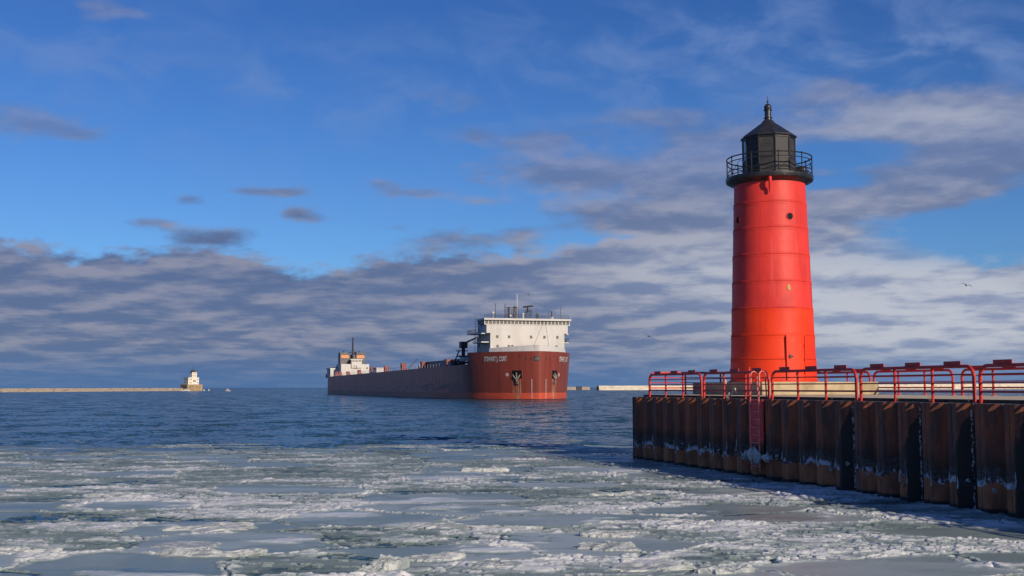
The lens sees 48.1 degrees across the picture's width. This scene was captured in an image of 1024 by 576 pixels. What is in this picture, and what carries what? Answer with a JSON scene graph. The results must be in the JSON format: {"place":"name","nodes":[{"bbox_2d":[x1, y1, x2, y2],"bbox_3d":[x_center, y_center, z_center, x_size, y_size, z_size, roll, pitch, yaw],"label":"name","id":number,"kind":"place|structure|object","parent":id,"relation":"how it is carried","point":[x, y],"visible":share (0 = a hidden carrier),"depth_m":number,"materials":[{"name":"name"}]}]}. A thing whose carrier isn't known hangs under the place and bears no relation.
{"place":"outdoors","nodes":[
{"label":"outdoors","id":0,"kind":"place"},
{"bbox_2d":[0,387,972,575],"bbox_3d":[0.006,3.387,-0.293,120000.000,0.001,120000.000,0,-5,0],"label":"lake surface","id":1,"kind":"object","parent":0,"point":[37,519],"depth_m":30.42,"materials":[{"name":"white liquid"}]},
{"bbox_2d":[0,546,62,554],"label":"ice floe","id":2,"kind":"object","parent":1,"relation":"on","point":[10,550],"visible":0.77,"depth_m":23.61,"materials":[{"name":"white ice"}]},
{"bbox_2d":[0,388,183,391],"bbox_3d":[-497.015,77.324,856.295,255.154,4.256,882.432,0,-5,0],"label":"breakwater","id":3,"kind":"object","parent":1,"relation":"on","point":[76,389],"visible":0.77,"depth_m":1098.01,"materials":[{"name":"concrete"}]},
{"bbox_2d":[88,491,141,497],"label":"ice floe","id":4,"kind":"object","parent":1,"relation":"on","point":[125,494],"visible":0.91,"depth_m":35.93,"materials":[{"name":"white ice"}]},
{"bbox_2d":[151,541,220,548],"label":"ice floe","id":5,"kind":"object","parent":1,"relation":"on","point":[189,544],"visible":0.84,"depth_m":24.57,"materials":[{"name":"white ice"}]},
{"bbox_2d":[161,521,257,531],"bbox_3d":[-7.318,5.796,27.571,2.353,0.233,1.271,1,-5,-13],"label":"ice floe","id":6,"kind":"object","parent":1,"relation":"on","point":[216,526],"visible":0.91,"depth_m":27.51,"materials":[{"name":"white ice"}]},
{"bbox_2d":[156,547,267,557],"bbox_3d":[-6.097,5.391,23.202,2.267,0.280,0.768,0,-5,2],"label":"ice floe","id":7,"kind":"object","parent":1,"relation":"on","point":[199,552],"visible":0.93,"depth_m":23.15,"materials":[{"name":"white ice"}]},
{"bbox_2d":[354,565,384,575],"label":"ice floe","id":8,"kind":"object","parent":1,"relation":"on","point":[372,568],"visible":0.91,"depth_m":20.80,"materials":[{"name":"white ice"}]},
{"bbox_2d":[369,554,409,570],"bbox_3d":[-2.329,5.214,21.528,0.742,0.391,0.518,3,-6,-29],"label":"ice floe","id":9,"kind":"object","parent":1,"relation":"on","point":[388,562],"visible":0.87,"depth_m":21.45,"materials":[{"name":"white ice"}]},
{"bbox_2d":[383,522,463,528],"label":"ice floe","id":10,"kind":"object","parent":1,"relation":"on","point":[432,525],"visible":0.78,"depth_m":27.81,"materials":[{"name":"white ice"}]},
{"bbox_2d":[404,551,466,561],"bbox_3d":[-1.511,5.359,22.617,1.257,0.261,0.578,1,-5,-9],"label":"ice floe","id":11,"kind":"object","parent":1,"relation":"on","point":[446,556],"visible":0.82,"depth_m":22.55,"materials":[{"name":"white ice"}]},
{"bbox_2d":[439,449,470,450],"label":"ice floe","id":12,"kind":"object","parent":1,"relation":"on","point":[454,449],"visible":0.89,"depth_m":61.80,"materials":[{"name":"white ice"}]},
{"bbox_2d":[460,466,508,471],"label":"ice floe","id":13,"kind":"object","parent":1,"relation":"on","point":[478,469],"visible":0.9,"depth_m":46.07,"materials":[{"name":"white ice"}]},
{"bbox_2d":[466,561,524,567],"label":"ice floe","id":14,"kind":"object","parent":1,"relation":"on","point":[507,564],"visible":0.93,"depth_m":21.61,"materials":[{"name":"white ice"}]},
{"bbox_2d":[458,524,542,530],"bbox_3d":[-0.289,5.774,27.408,2.094,0.220,0.727,0,-5,-1],"label":"ice floe","id":15,"kind":"object","parent":1,"relation":"on","point":[466,526],"visible":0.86,"depth_m":27.50,"materials":[{"name":"white ice"}]},
{"bbox_2d":[0,439,1023,575],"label":"pack ice","id":16,"kind":"structure","parent":1,"relation":"on","point":[932,541],"depth_m":29.97,"materials":[{"name":"white ice"}]},
{"bbox_2d":[567,387,589,389],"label":"breakwater","id":17,"kind":"object","parent":1,"relation":"on","point":[573,388],"visible":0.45,"depth_m":1411.38,"materials":[{"name":"concrete"}]},
{"bbox_2d":[579,529,634,537],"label":"ice floe","id":18,"kind":"object","parent":1,"relation":"on","point":[600,533],"visible":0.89,"depth_m":25.99,"materials":[{"name":"white ice"}]},
{"bbox_2d":[577,540,640,550],"bbox_3d":[2.010,5.461,24.017,1.341,0.268,0.779,0,-5,-1],"label":"ice floe","id":19,"kind":"object","parent":1,"relation":"on","point":[606,545],"visible":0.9,"depth_m":23.95,"materials":[{"name":"white ice"}]},
{"bbox_2d":[589,491,650,495],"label":"ice floe","id":20,"kind":"object","parent":1,"relation":"on","point":[618,494],"visible":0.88,"depth_m":35.96,"materials":[{"name":"white ice"}]},
{"bbox_2d":[622,530,649,532],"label":"ice floe","id":21,"kind":"object","parent":1,"relation":"on","point":[632,531],"visible":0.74,"depth_m":26.57,"materials":[{"name":"white ice"}]},
{"bbox_2d":[610,562,695,571],"bbox_3d":[2.583,5.267,21.465,1.674,0.219,0.678,1,-5,-14],"label":"ice floe","id":22,"kind":"object","parent":1,"relation":"on","point":[637,566],"visible":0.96,"depth_m":21.36,"materials":[{"name":"white ice"}]},
{"bbox_2d":[680,520,716,524],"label":"ice floe","id":23,"kind":"object","parent":1,"relation":"on","point":[707,522],"visible":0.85,"depth_m":28.31,"materials":[{"name":"white ice"}]},
{"bbox_2d":[694,564,754,573],"bbox_3d":[3.904,5.205,21.021,1.174,0.242,0.556,0,-5,-3],"label":"ice floe","id":24,"kind":"object","parent":1,"relation":"on","point":[709,569],"visible":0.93,"depth_m":20.93,"materials":[{"name":"white ice"}]},
{"bbox_2d":[597,383,1023,389],"bbox_3d":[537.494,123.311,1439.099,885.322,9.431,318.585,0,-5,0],"label":"breakwater","id":25,"kind":"object","parent":1,"relation":"on","point":[957,386],"visible":0.27,"depth_m":1391.10,"materials":[{"name":"concrete"}]},
{"bbox_2d":[632,394,1023,517],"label":"pier","id":26,"kind":"structure","parent":1,"relation":"on","point":[958,451],"depth_m":36.49,"materials":[{"name":"metal"}]},
{"bbox_2d":[649,370,702,397],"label":"railing section","id":27,"kind":"object","parent":26,"relation":"on","point":[690,372],"visible":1,"depth_m":50.92,"materials":[{"name":"red paint"}]},
{"bbox_2d":[647,372,729,394],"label":"railing section","id":28,"kind":"object","parent":26,"relation":"on","point":[685,382],"visible":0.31,"depth_m":54.58,"materials":[{"name":"red paint"}]},
{"bbox_2d":[726,388,736,397],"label":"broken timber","id":29,"kind":"object","parent":26,"relation":"on","point":[730,394],"visible":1,"depth_m":45.85,"materials":[{"name":"wood"}]},
{"bbox_2d":[703,368,770,398],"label":"railing section","id":30,"kind":"object","parent":26,"relation":"on","point":[732,371],"visible":1,"depth_m":45.46,"materials":[{"name":"red paint"}]},
{"bbox_2d":[742,450,748,459],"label":"frozen spray","id":31,"kind":"object","parent":26,"relation":"attached to","point":[744,455],"visible":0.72,"depth_m":43.47,"materials":[{"name":"white ice"}]},
{"bbox_2d":[747,367,749,395],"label":"post","id":32,"kind":"object","parent":26,"relation":"on","point":[748,381],"visible":0.65,"depth_m":45.07,"materials":[{"name":"red metal"}]},
{"bbox_2d":[749,371,766,471],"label":"ladder","id":33,"kind":"object","parent":26,"relation":"attached to","point":[756,423],"visible":0.99,"depth_m":42.95,"materials":[{"name":"red metal"}]},
{"bbox_2d":[747,446,761,464],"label":"frozen spray","id":34,"kind":"object","parent":33,"relation":"attached to","point":[754,454],"visible":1,"depth_m":42.67,"materials":[{"name":"white ice"}]},
{"bbox_2d":[761,454,770,462],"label":"frozen spray","id":35,"kind":"object","parent":26,"relation":"attached to","point":[765,458],"visible":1,"depth_m":41.94,"materials":[{"name":"white ice"}]},
{"bbox_2d":[693,382,878,394],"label":"plinth","id":36,"kind":"structure","parent":26,"relation":"on","point":[811,387],"depth_m":50.19,"materials":[{"name":"concrete"}]},
{"bbox_2d":[726,96,818,381],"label":"lighthouse","id":37,"kind":"object","parent":36,"relation":"on","point":[772,323],"visible":0.99,"depth_m":51.39,"materials":[{"name":"red paint"}]},
{"bbox_2d":[788,336,805,374],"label":"door","id":38,"kind":"structure","parent":37,"relation":"in","point":[796,345],"depth_m":50.62,"materials":[{"name":"red paint"}]},
{"bbox_2d":[796,166,807,172],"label":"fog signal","id":39,"kind":"object","parent":37,"relation":"on","point":[798,167],"visible":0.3,"depth_m":52.94,"materials":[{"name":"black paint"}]},
{"bbox_2d":[771,365,857,400],"bbox_3d":[10.488,3.326,40.147,0.160,1.185,5.710,1,-5,-16],"label":"railing section","id":40,"kind":"object","parent":26,"relation":"on","point":[815,369],"visible":1,"depth_m":39.96,"materials":[{"name":"red paint"}]},
{"bbox_2d":[817,369,870,381],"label":"railing section","id":41,"kind":"object","parent":26,"relation":"on","point":[847,372],"visible":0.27,"depth_m":54.36,"materials":[{"name":"red paint"}]},
{"bbox_2d":[873,369,954,394],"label":"railing section","id":42,"kind":"object","parent":26,"relation":"on","point":[916,370],"visible":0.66,"depth_m":49.13,"materials":[{"name":"red paint"}]},
{"bbox_2d":[858,361,978,402],"bbox_3d":[12.108,2.844,34.609,0.160,1.185,5.710,1,-5,-16],"label":"railing section","id":43,"kind":"object","parent":26,"relation":"on","point":[945,365],"visible":1,"depth_m":34.16,"materials":[{"name":"red paint"}]},
{"bbox_2d":[961,365,1023,395],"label":"railing section","id":44,"kind":"object","parent":26,"relation":"on","point":[977,368],"visible":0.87,"depth_m":44.47,"materials":[{"name":"red paint"}]},
{"bbox_2d":[978,359,1023,402],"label":"railing section","id":45,"kind":"object","parent":26,"relation":"on","point":[1004,363],"visible":1,"depth_m":31.05,"materials":[{"name":"red paint"}]},
{"bbox_2d":[0,388,1023,459],"bbox_3d":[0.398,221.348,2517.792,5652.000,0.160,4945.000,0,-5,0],"label":"water","id":46,"kind":"structure","parent":0,"point":[318,418],"depth_m":120.81,"materials":[{"name":"blue liquid"}]},
{"bbox_2d":[180,365,202,390],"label":"light station","id":47,"kind":"object","parent":46,"relation":"on","point":[191,382],"visible":0.98,"depth_m":1310.30,"materials":[{"name":"beige stone"}]},
{"bbox_2d":[326,304,570,399],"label":"cargo ship","id":48,"kind":"object","parent":46,"relation":"on","point":[516,358],"visible":0.99,"depth_m":325.53,"materials":[{"name":"paint"}]},
{"bbox_2d":[0,0,1023,387],"label":"sky","id":49,"kind":"structure","parent":0,"point":[240,192],"materials":[{"name":"blue"}]}
]}

